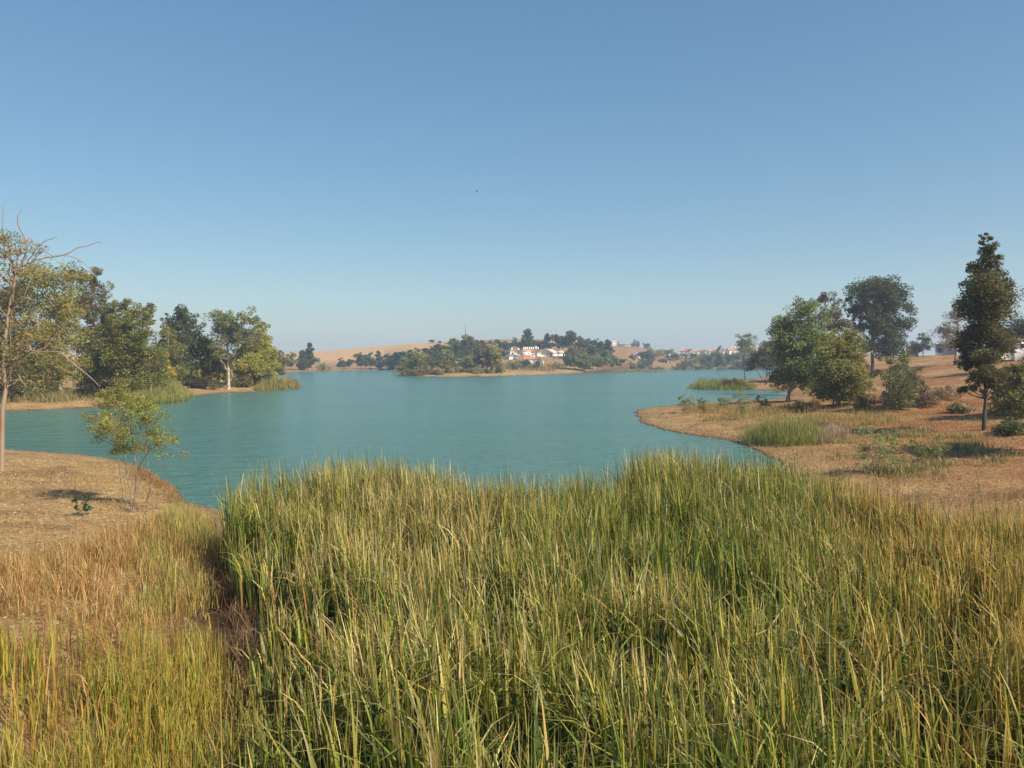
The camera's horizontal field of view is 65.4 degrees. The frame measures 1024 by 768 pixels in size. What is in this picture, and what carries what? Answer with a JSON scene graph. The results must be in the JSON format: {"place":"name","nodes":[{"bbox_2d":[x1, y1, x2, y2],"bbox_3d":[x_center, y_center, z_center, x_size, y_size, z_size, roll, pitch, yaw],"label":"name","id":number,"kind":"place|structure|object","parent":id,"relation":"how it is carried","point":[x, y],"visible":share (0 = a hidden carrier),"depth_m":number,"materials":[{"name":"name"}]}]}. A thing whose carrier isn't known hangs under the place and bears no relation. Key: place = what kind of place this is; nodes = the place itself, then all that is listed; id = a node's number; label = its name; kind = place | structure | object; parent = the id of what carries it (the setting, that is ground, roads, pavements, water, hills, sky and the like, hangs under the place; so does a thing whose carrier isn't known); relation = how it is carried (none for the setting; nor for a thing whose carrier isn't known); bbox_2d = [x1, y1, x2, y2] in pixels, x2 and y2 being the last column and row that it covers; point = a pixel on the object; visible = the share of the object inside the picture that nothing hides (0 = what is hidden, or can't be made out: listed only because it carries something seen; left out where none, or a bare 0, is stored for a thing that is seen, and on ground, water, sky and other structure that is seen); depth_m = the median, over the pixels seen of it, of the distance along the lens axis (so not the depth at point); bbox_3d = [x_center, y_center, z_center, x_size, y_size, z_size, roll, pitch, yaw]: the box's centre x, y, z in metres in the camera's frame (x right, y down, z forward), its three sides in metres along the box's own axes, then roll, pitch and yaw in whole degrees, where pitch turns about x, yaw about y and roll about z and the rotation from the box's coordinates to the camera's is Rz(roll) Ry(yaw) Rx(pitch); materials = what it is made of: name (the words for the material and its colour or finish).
{"place":"outdoors","nodes":[
{"label":"outdoors","id":0,"kind":"place"},
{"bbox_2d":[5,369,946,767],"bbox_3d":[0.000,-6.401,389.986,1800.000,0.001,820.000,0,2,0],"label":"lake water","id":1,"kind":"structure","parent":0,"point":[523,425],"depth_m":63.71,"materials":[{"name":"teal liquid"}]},
{"bbox_2d":[0,339,1023,767],"bbox_3d":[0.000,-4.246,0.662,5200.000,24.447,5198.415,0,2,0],"label":"ground","id":2,"kind":"structure","parent":0,"point":[940,371],"depth_m":35.01,"materials":[{"name":"brown soil"}]},
{"bbox_2d":[0,379,26,401],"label":"bush","id":3,"kind":"object","parent":2,"relation":"on","point":[13,392],"visible":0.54,"depth_m":92.28,"materials":[{"name":"green plant"}]},
{"bbox_2d":[0,284,43,391],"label":"eucalyptus tree","id":4,"kind":"object","parent":2,"relation":"on","point":[4,302],"visible":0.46,"depth_m":95.86,"materials":[{"name":"green plant"}]},
{"bbox_2d":[18,380,62,399],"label":"bush","id":5,"kind":"object","parent":2,"relation":"on","point":[47,389],"visible":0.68,"depth_m":96.45,"materials":[{"name":"green plant"}]},
{"bbox_2d":[0,261,95,393],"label":"eucalyptus tree","id":6,"kind":"object","parent":2,"relation":"on","point":[60,311],"visible":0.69,"depth_m":99.26,"materials":[{"name":"green plant"}]},
{"bbox_2d":[0,201,100,471],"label":"eucalyptus tree","id":7,"kind":"object","parent":2,"relation":"on","point":[4,240],"visible":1,"depth_m":35.54,"materials":[{"name":"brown plant"}]},
{"bbox_2d":[0,384,125,403],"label":"shore scrub","id":8,"kind":"object","parent":2,"relation":"on","point":[47,397],"visible":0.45,"depth_m":94.44,"materials":[{"name":"green plant"}]},
{"bbox_2d":[71,493,92,515],"bbox_3d":[-13.682,3.970,25.413,0.627,0.954,0.583,-1,2,-18],"label":"weed","id":9,"kind":"object","parent":2,"relation":"on","point":[86,507],"visible":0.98,"depth_m":25.40,"materials":[{"name":"green plant"}]},
{"bbox_2d":[68,376,104,397],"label":"bush","id":10,"kind":"object","parent":2,"relation":"on","point":[87,385],"visible":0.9,"depth_m":98.56,"materials":[{"name":"green plant"}]},
{"bbox_2d":[66,266,114,386],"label":"eucalyptus tree","id":11,"kind":"object","parent":2,"relation":"on","point":[95,312],"visible":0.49,"depth_m":110.84,"materials":[{"name":"green plant"}]},
{"bbox_2d":[75,299,131,381],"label":"eucalyptus tree","id":12,"kind":"object","parent":2,"relation":"on","point":[105,330],"visible":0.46,"depth_m":103.44,"materials":[{"name":"green plant"}]},
{"bbox_2d":[88,381,118,397],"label":"bush","id":13,"kind":"object","parent":2,"relation":"on","point":[104,384],"visible":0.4,"depth_m":99.44,"materials":[{"name":"green plant"}]},
{"bbox_2d":[0,459,214,655],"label":"beach tufts","id":14,"kind":"object","parent":2,"relation":"on","point":[106,501],"visible":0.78,"depth_m":29.45,"materials":[{"name":"beige plant"}]},
{"bbox_2d":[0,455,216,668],"bbox_3d":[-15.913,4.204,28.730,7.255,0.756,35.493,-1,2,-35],"label":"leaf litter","id":15,"kind":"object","parent":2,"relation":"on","point":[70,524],"visible":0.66,"depth_m":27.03,"materials":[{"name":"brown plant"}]},
{"bbox_2d":[0,503,224,642],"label":"dry grass","id":16,"kind":"structure","parent":2,"relation":"on","point":[26,575],"depth_m":17.90,"materials":[{"name":"beige plant"}]},
{"bbox_2d":[6,449,222,538],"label":"shore stones","id":17,"kind":"object","parent":2,"relation":"on","point":[132,482],"visible":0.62,"depth_m":34.03,"materials":[{"name":"brown stone"}]},
{"bbox_2d":[0,597,258,767],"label":"short reeds","id":18,"kind":"object","parent":2,"relation":"on","point":[182,722],"visible":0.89,"depth_m":11.20,"materials":[{"name":"plant"}]},
{"bbox_2d":[95,298,173,392],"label":"eucalyptus tree","id":19,"kind":"object","parent":2,"relation":"on","point":[128,354],"visible":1,"depth_m":99.91,"materials":[{"name":"green plant"}]},
{"bbox_2d":[81,383,192,511],"bbox_3d":[-12.767,2.232,27.282,3.490,4.546,2.194,-1,2,-23],"label":"young tree","id":20,"kind":"object","parent":2,"relation":"on","point":[145,413],"visible":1,"depth_m":27.15,"materials":[{"name":"green plant"}]},
{"bbox_2d":[121,376,194,406],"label":"bank reeds","id":21,"kind":"object","parent":2,"relation":"on","point":[175,393],"visible":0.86,"depth_m":101.14,"materials":[{"name":"green plant"}]},
{"bbox_2d":[128,465,189,506],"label":"shore weeds","id":22,"kind":"object","parent":2,"relation":"on","point":[158,484],"visible":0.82,"depth_m":34.44,"materials":[{"name":"beige plant"}]},
{"bbox_2d":[147,352,176,383],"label":"eucalyptus tree","id":23,"kind":"object","parent":2,"relation":"on","point":[172,373],"visible":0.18,"depth_m":122.64,"materials":[{"name":"green plant"}]},
{"bbox_2d":[150,323,189,380],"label":"eucalyptus tree","id":24,"kind":"object","parent":2,"relation":"on","point":[173,347],"visible":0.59,"depth_m":129.32,"materials":[{"name":"green plant"}]},
{"bbox_2d":[117,492,226,622],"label":"green grass","id":25,"kind":"structure","parent":2,"relation":"on","point":[191,519],"depth_m":19.65,"materials":[{"name":"green plant"}]},
{"bbox_2d":[159,304,220,385],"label":"eucalyptus tree","id":26,"kind":"object","parent":2,"relation":"on","point":[182,317],"visible":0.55,"depth_m":138.28,"materials":[{"name":"green plant"}]},
{"bbox_2d":[186,376,212,388],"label":"bush","id":27,"kind":"object","parent":2,"relation":"on","point":[201,382],"visible":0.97,"depth_m":133.85,"materials":[{"name":"green plant"}]},
{"bbox_2d":[192,334,231,386],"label":"eucalyptus tree","id":28,"kind":"object","parent":2,"relation":"on","point":[220,371],"visible":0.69,"depth_m":139.45,"materials":[{"name":"green plant"}]},
{"bbox_2d":[142,611,314,767],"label":"channel reeds","id":29,"kind":"object","parent":2,"relation":"on","point":[231,754],"visible":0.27,"depth_m":10.49,"materials":[{"name":"green plant"}]},
{"bbox_2d":[200,306,265,388],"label":"eucalyptus tree","id":30,"kind":"object","parent":2,"relation":"on","point":[229,329],"visible":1,"depth_m":136.51,"materials":[{"name":"green plant"}]},
{"bbox_2d":[189,550,284,767],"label":"dead reeds","id":31,"kind":"object","parent":2,"relation":"on","point":[237,622],"visible":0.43,"depth_m":14.45,"materials":[{"name":"brown plant"}]},
{"bbox_2d":[226,346,249,376],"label":"eucalyptus tree","id":32,"kind":"object","parent":2,"relation":"on","point":[238,351],"visible":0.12,"depth_m":151.13,"materials":[{"name":"green plant"}]},
{"bbox_2d":[225,375,254,387],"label":"bush","id":33,"kind":"object","parent":2,"relation":"on","point":[245,381],"visible":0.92,"depth_m":142.34,"materials":[{"name":"green plant"}]},
{"bbox_2d":[229,321,281,378],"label":"eucalyptus tree","id":34,"kind":"object","parent":2,"relation":"on","point":[258,359],"visible":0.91,"depth_m":147.21,"materials":[{"name":"green plant"}]},
{"bbox_2d":[253,374,300,390],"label":"spit tip reeds","id":35,"kind":"object","parent":2,"relation":"on","point":[282,385],"visible":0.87,"depth_m":144.72,"materials":[{"name":"plant"}]},
{"bbox_2d":[270,350,286,375],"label":"eucalyptus tree","id":36,"kind":"object","parent":2,"relation":"on","point":[283,362],"visible":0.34,"depth_m":200.94,"materials":[{"name":"green plant"}]},
{"bbox_2d":[285,352,297,366],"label":"round tree","id":37,"kind":"object","parent":2,"relation":"on","point":[290,360],"visible":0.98,"depth_m":363.71,"materials":[{"name":"green plant"}]},
{"bbox_2d":[296,350,308,370],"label":"gum tree","id":38,"kind":"object","parent":2,"relation":"on","point":[303,362],"visible":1,"depth_m":364.13,"materials":[{"name":"green plant"}]},
{"bbox_2d":[298,342,320,370],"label":"gum tree","id":39,"kind":"object","parent":2,"relation":"on","point":[310,358],"visible":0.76,"depth_m":369.29,"materials":[{"name":"green plant"}]},
{"bbox_2d":[351,352,369,366],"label":"round tree","id":40,"kind":"object","parent":2,"relation":"on","point":[359,357],"visible":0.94,"depth_m":411.56,"materials":[{"name":"green plant"}]},
{"bbox_2d":[374,351,385,368],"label":"gum tree","id":41,"kind":"object","parent":2,"relation":"on","point":[379,358],"visible":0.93,"depth_m":421.29,"materials":[{"name":"green plant"}]},
{"bbox_2d":[395,368,427,376],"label":"bush","id":42,"kind":"object","parent":2,"relation":"on","point":[418,372],"visible":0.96,"depth_m":262.33,"materials":[{"name":"green plant"}]},
{"bbox_2d":[403,351,430,374],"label":"round tree","id":43,"kind":"object","parent":2,"relation":"on","point":[416,359],"visible":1,"depth_m":271.33,"materials":[{"name":"green plant"}]},
{"bbox_2d":[430,349,457,372],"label":"round tree","id":44,"kind":"object","parent":2,"relation":"on","point":[447,362],"visible":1,"depth_m":269.29,"materials":[{"name":"green plant"}]},
{"bbox_2d":[448,334,474,349],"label":"round tree","id":45,"kind":"object","parent":2,"relation":"on","point":[466,338],"visible":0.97,"depth_m":372.50,"materials":[{"name":"green plant"}]},
{"bbox_2d":[454,358,473,372],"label":"round tree","id":46,"kind":"object","parent":2,"relation":"on","point":[466,361],"visible":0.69,"depth_m":273.88,"materials":[{"name":"green plant"}]},
{"bbox_2d":[459,354,484,372],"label":"round tree","id":47,"kind":"object","parent":2,"relation":"on","point":[471,356],"visible":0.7,"depth_m":275.32,"materials":[{"name":"green plant"}]},
{"bbox_2d":[472,343,501,373],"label":"round tree","id":48,"kind":"object","parent":2,"relation":"on","point":[491,351],"visible":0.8,"depth_m":275.00,"materials":[{"name":"green plant"}]},
{"bbox_2d":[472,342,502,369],"bbox_3d":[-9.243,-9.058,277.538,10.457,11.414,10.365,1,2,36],"label":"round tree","id":49,"kind":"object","parent":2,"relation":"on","point":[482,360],"visible":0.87,"depth_m":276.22,"materials":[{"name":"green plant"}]},
{"bbox_2d":[484,360,507,372],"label":"bush","id":50,"kind":"object","parent":2,"relation":"on","point":[500,368],"visible":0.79,"depth_m":281.57,"materials":[{"name":"green plant"}]},
{"bbox_2d":[519,328,535,347],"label":"gum tree","id":51,"kind":"object","parent":2,"relation":"on","point":[528,339],"visible":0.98,"depth_m":425.99,"materials":[{"name":"green plant"}]},
{"bbox_2d":[520,359,542,368],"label":"bush","id":52,"kind":"object","parent":2,"relation":"on","point":[525,363],"visible":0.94,"depth_m":324.53,"materials":[{"name":"green plant"}]},
{"bbox_2d":[390,358,697,374],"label":"shore grass","id":53,"kind":"structure","parent":2,"relation":"on","point":[556,368],"depth_m":327.62,"materials":[{"name":"green plant"}]},
{"bbox_2d":[537,348,556,356],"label":"white house","id":54,"kind":"structure","parent":2,"relation":"on","point":[545,352],"depth_m":385.74,"materials":[{"name":"concrete"}]},
{"bbox_2d":[540,333,555,348],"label":"gum tree","id":55,"kind":"object","parent":2,"relation":"on","point":[546,344],"visible":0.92,"depth_m":420.47,"materials":[{"name":"green plant"}]},
{"bbox_2d":[549,330,577,348],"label":"round tree","id":56,"kind":"object","parent":2,"relation":"on","point":[569,338],"visible":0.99,"depth_m":417.61,"materials":[{"name":"green plant"}]},
{"bbox_2d":[563,344,584,355],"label":"round tree","id":57,"kind":"object","parent":2,"relation":"on","point":[572,349],"visible":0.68,"depth_m":374.75,"materials":[{"name":"green plant"}]},
{"bbox_2d":[567,352,584,369],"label":"round tree","id":58,"kind":"object","parent":2,"relation":"on","point":[576,362],"visible":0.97,"depth_m":330.15,"materials":[{"name":"green plant"}]},
{"bbox_2d":[577,353,591,371],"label":"round tree","id":59,"kind":"object","parent":2,"relation":"on","point":[588,363],"visible":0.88,"depth_m":330.94,"materials":[{"name":"green plant"}]},
{"bbox_2d":[585,345,601,355],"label":"round tree","id":60,"kind":"object","parent":2,"relation":"on","point":[591,350],"visible":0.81,"depth_m":371.04,"materials":[{"name":"green plant"}]},
{"bbox_2d":[588,356,603,369],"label":"round tree","id":61,"kind":"object","parent":2,"relation":"on","point":[594,360],"visible":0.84,"depth_m":339.66,"materials":[{"name":"green plant"}]},
{"bbox_2d":[180,435,1023,767],"bbox_3d":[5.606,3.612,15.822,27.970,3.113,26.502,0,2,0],"label":"reed bed","id":62,"kind":"object","parent":2,"relation":"on","point":[343,707],"visible":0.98,"depth_m":12.02,"materials":[{"name":"green plant"}]},
{"bbox_2d":[594,349,612,367],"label":"round tree","id":63,"kind":"object","parent":2,"relation":"on","point":[602,354],"visible":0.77,"depth_m":354.24,"materials":[{"name":"green plant"}]},
{"bbox_2d":[602,339,614,358],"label":"gum tree","id":64,"kind":"object","parent":2,"relation":"on","point":[607,345],"visible":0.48,"depth_m":372.25,"materials":[{"name":"green plant"}]},
{"bbox_2d":[637,350,655,360],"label":"round tree","id":65,"kind":"object","parent":2,"relation":"on","point":[647,355],"visible":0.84,"depth_m":452.55,"materials":[{"name":"green plant"}]},
{"bbox_2d":[676,358,694,369],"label":"bush","id":66,"kind":"object","parent":2,"relation":"on","point":[685,365],"visible":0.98,"depth_m":427.73,"materials":[{"name":"green plant"}]},
{"bbox_2d":[678,394,695,411],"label":"shrub","id":67,"kind":"object","parent":2,"relation":"on","point":[684,402],"visible":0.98,"depth_m":74.50,"materials":[{"name":"green plant"}]},
{"bbox_2d":[713,345,724,362],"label":"round tree","id":68,"kind":"object","parent":2,"relation":"on","point":[718,355],"visible":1,"depth_m":455.86,"materials":[{"name":"green plant"}]},
{"bbox_2d":[686,374,757,389],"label":"spit reeds","id":69,"kind":"object","parent":2,"relation":"on","point":[708,384],"visible":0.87,"depth_m":146.99,"materials":[{"name":"green plant"}]},
{"bbox_2d":[635,396,850,482],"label":"promontory stones","id":70,"kind":"object","parent":2,"relation":"on","point":[713,436],"visible":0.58,"depth_m":59.11,"materials":[{"name":"brown stone"}]},
{"bbox_2d":[731,390,754,417],"bbox_3d":[18.858,1.832,65.124,1.789,2.678,1.611,2,2,41],"label":"shrub","id":71,"kind":"object","parent":2,"relation":"on","point":[743,405],"visible":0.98,"depth_m":64.90,"materials":[{"name":"green plant"}]},
{"bbox_2d":[735,332,758,378],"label":"eucalyptus tree","id":72,"kind":"object","parent":2,"relation":"on","point":[748,344],"visible":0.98,"depth_m":226.72,"materials":[{"name":"green plant"}]},
{"bbox_2d":[743,342,778,378],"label":"eucalyptus tree","id":73,"kind":"object","parent":2,"relation":"on","point":[753,363],"visible":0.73,"depth_m":172.84,"materials":[{"name":"green plant"}]},
{"bbox_2d":[739,411,838,447],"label":"shore reeds","id":74,"kind":"object","parent":2,"relation":"on","point":[787,432],"visible":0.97,"depth_m":49.98,"materials":[{"name":"green plant"}]},
{"bbox_2d":[764,296,837,401],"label":"eucalyptus tree","id":75,"kind":"object","parent":2,"relation":"on","point":[786,341],"visible":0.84,"depth_m":81.02,"materials":[{"name":"green plant"}]},
{"bbox_2d":[792,397,825,412],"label":"bush","id":76,"kind":"object","parent":2,"relation":"on","point":[806,406],"visible":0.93,"depth_m":69.09,"materials":[{"name":"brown plant"}]},
{"bbox_2d":[805,420,854,444],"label":"dry shore reeds","id":77,"kind":"object","parent":2,"relation":"on","point":[839,427],"visible":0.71,"depth_m":49.79,"materials":[{"name":"beige plant"}]},
{"bbox_2d":[814,291,862,360],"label":"eucalyptus tree","id":78,"kind":"object","parent":2,"relation":"on","point":[837,323],"visible":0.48,"depth_m":117.06,"materials":[{"name":"green plant"}]},
{"bbox_2d":[806,328,876,407],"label":"eucalyptus tree","id":79,"kind":"object","parent":2,"relation":"on","point":[847,357],"visible":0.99,"depth_m":69.76,"materials":[{"name":"green plant"}]},
{"bbox_2d":[681,390,1023,526],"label":"bank grass","id":80,"kind":"structure","parent":2,"relation":"on","point":[945,476],"depth_m":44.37,"materials":[{"name":"plant"}]},
{"bbox_2d":[850,394,875,408],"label":"bush","id":81,"kind":"object","parent":2,"relation":"on","point":[860,401],"visible":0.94,"depth_m":66.11,"materials":[{"name":"green plant"}]},
{"bbox_2d":[840,274,918,373],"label":"eucalyptus tree","id":82,"kind":"object","parent":2,"relation":"on","point":[886,295],"visible":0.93,"depth_m":148.04,"materials":[{"name":"green plant"}]},
{"bbox_2d":[841,423,919,473],"bbox_3d":[16.625,3.073,35.900,3.092,2.639,2.654,0,2,0],"label":"young tree","id":83,"kind":"object","parent":2,"relation":"on","point":[892,442],"visible":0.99,"depth_m":35.75,"materials":[{"name":"green plant"}]},
{"bbox_2d":[870,390,906,407],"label":"bush","id":84,"kind":"object","parent":2,"relation":"on","point":[883,397],"visible":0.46,"depth_m":66.03,"materials":[{"name":"green plant"}]},
{"bbox_2d":[867,350,930,409],"bbox_3d":[31.350,-0.149,63.742,4.191,5.092,5.206,0,2,0],"label":"young tree","id":85,"kind":"object","parent":2,"relation":"on","point":[910,385],"visible":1,"depth_m":63.64,"materials":[{"name":"green plant"}]},
{"bbox_2d":[818,424,1023,480],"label":"bank weeds","id":86,"kind":"object","parent":2,"relation":"on","point":[945,462],"visible":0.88,"depth_m":39.67,"materials":[{"name":"green plant"}]},
{"bbox_2d":[903,389,941,406],"bbox_3d":[33.688,1.208,64.889,2.885,1.732,2.904,-2,2,-43],"label":"bush","id":87,"kind":"object","parent":2,"relation":"on","point":[926,399],"visible":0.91,"depth_m":64.45,"materials":[{"name":"brown plant"}]},
{"bbox_2d":[914,332,934,358],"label":"round tree","id":88,"kind":"object","parent":2,"relation":"on","point":[924,344],"visible":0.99,"depth_m":184.61,"materials":[{"name":"green plant"}]},
{"bbox_2d":[912,439,951,461],"bbox_3d":[20.310,3.397,38.813,1.446,1.442,1.988,0,2,0],"label":"bush","id":89,"kind":"object","parent":2,"relation":"on","point":[925,450],"visible":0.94,"depth_m":38.73,"materials":[{"name":"green plant"}]},
{"bbox_2d":[934,342,954,355],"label":"workshop","id":90,"kind":"structure","parent":2,"relation":"on","point":[943,352],"depth_m":195.11,"materials":[{"name":"white"}]},
{"bbox_2d":[926,300,967,364],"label":"eucalyptus tree","id":91,"kind":"object","parent":2,"relation":"on","point":[947,332],"visible":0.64,"depth_m":149.38,"materials":[{"name":"green plant"}]},
{"bbox_2d":[930,384,964,400],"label":"bush","id":92,"kind":"object","parent":2,"relation":"on","point":[944,394],"visible":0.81,"depth_m":67.15,"materials":[{"name":"brown plant"}]},
{"bbox_2d":[946,400,976,412],"bbox_3d":[33.572,1.819,59.408,1.986,1.229,2.192,0,2,0],"label":"bush","id":93,"kind":"object","parent":2,"relation":"on","point":[962,406],"visible":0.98,"depth_m":59.30,"materials":[{"name":"green plant"}]},
{"bbox_2d":[917,497,1023,540],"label":"bank edge grass","id":94,"kind":"structure","parent":2,"relation":"on","point":[998,520],"depth_m":22.70,"materials":[{"name":"plant"}]},
{"bbox_2d":[949,232,1023,429],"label":"conical tree","id":95,"kind":"object","parent":2,"relation":"on","point":[981,307],"visible":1,"depth_m":48.67,"materials":[{"name":"green plant"}]},
{"bbox_2d":[986,356,1023,418],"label":"olive tree","id":96,"kind":"object","parent":2,"relation":"on","point":[1012,403],"visible":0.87,"depth_m":54.26,"materials":[{"name":"green plant"}]},
{"bbox_2d":[990,416,1023,435],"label":"bush","id":97,"kind":"object","parent":2,"relation":"on","point":[1004,426],"visible":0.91,"depth_m":46.37,"materials":[{"name":"green plant"}]},
{"bbox_2d":[992,313,1023,341],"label":"umbrella pine","id":98,"kind":"object","parent":2,"relation":"on","point":[1017,326],"visible":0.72,"depth_m":119.00,"materials":[{"name":"green plant"}]},
{"bbox_2d":[1015,338,1023,360],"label":"white house","id":99,"kind":"structure","parent":2,"relation":"on","point":[1019,354],"depth_m":141.02,"materials":[{"name":"paint"}]},
{"bbox_2d":[0,0,1023,355],"label":"sky","id":100,"kind":"structure","parent":0,"point":[663,174],"materials":[{"name":"blue"}]},
{"bbox_2d":[677,401,915,429],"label":"promontory grass","id":101,"kind":"structure","parent":0,"point":[781,410],"depth_m":63.92,"materials":[{"name":"plant"}]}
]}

